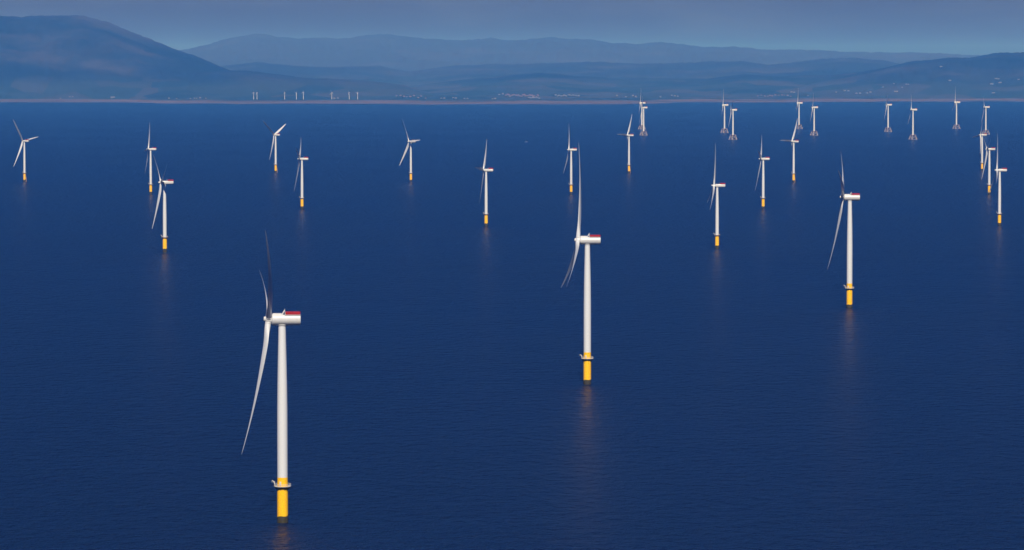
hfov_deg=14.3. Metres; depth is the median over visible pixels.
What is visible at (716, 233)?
wind turbine
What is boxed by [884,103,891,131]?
wind turbine
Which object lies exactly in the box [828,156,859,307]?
wind turbine
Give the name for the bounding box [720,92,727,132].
wind turbine
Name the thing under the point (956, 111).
wind turbine
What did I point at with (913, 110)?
wind turbine
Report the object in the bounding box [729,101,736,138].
wind turbine
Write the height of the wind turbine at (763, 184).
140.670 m
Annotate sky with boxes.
[0,0,1023,54]
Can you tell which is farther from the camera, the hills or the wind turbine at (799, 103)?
the hills
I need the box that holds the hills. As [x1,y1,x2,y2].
[0,15,1023,104]
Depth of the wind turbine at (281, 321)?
2254.16 m
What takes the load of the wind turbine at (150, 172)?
in the sea
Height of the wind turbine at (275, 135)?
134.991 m
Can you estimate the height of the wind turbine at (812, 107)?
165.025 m
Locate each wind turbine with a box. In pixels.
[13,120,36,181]
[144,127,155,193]
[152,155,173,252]
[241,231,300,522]
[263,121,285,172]
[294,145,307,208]
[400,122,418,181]
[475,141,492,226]
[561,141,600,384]
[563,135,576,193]
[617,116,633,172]
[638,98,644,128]
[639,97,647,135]
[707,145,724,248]
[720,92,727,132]
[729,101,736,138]
[755,142,769,208]
[780,118,798,182]
[795,101,802,128]
[810,105,817,134]
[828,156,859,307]
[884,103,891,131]
[908,101,916,138]
[952,89,959,128]
[972,121,986,170]
[981,99,989,132]
[981,135,994,194]
[989,134,1006,225]
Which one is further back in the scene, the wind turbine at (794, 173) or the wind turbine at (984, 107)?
the wind turbine at (984, 107)
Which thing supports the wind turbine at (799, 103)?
in the sea
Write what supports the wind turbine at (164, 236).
in the sea
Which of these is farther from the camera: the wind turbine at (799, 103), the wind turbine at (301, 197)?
the wind turbine at (799, 103)
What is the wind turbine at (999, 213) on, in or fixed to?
in the sea
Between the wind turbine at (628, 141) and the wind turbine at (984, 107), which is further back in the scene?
the wind turbine at (984, 107)
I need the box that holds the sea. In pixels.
[0,101,1023,549]
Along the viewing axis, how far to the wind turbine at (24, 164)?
9056.50 m
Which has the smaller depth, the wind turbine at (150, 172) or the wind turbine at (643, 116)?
the wind turbine at (150, 172)
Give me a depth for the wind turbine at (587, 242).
3245.33 m
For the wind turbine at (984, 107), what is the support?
in the sea
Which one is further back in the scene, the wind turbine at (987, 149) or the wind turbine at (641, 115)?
the wind turbine at (641, 115)
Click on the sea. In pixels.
(756, 385)
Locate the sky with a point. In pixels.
(962, 27)
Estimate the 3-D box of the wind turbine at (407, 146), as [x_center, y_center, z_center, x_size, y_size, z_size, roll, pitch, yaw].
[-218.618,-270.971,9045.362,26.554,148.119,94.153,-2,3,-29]
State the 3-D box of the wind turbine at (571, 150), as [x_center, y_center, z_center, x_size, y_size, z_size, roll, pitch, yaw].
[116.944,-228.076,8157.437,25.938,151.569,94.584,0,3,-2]
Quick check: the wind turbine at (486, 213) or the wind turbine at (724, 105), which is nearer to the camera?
the wind turbine at (486, 213)
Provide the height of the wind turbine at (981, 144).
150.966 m
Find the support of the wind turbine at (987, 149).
in the sea

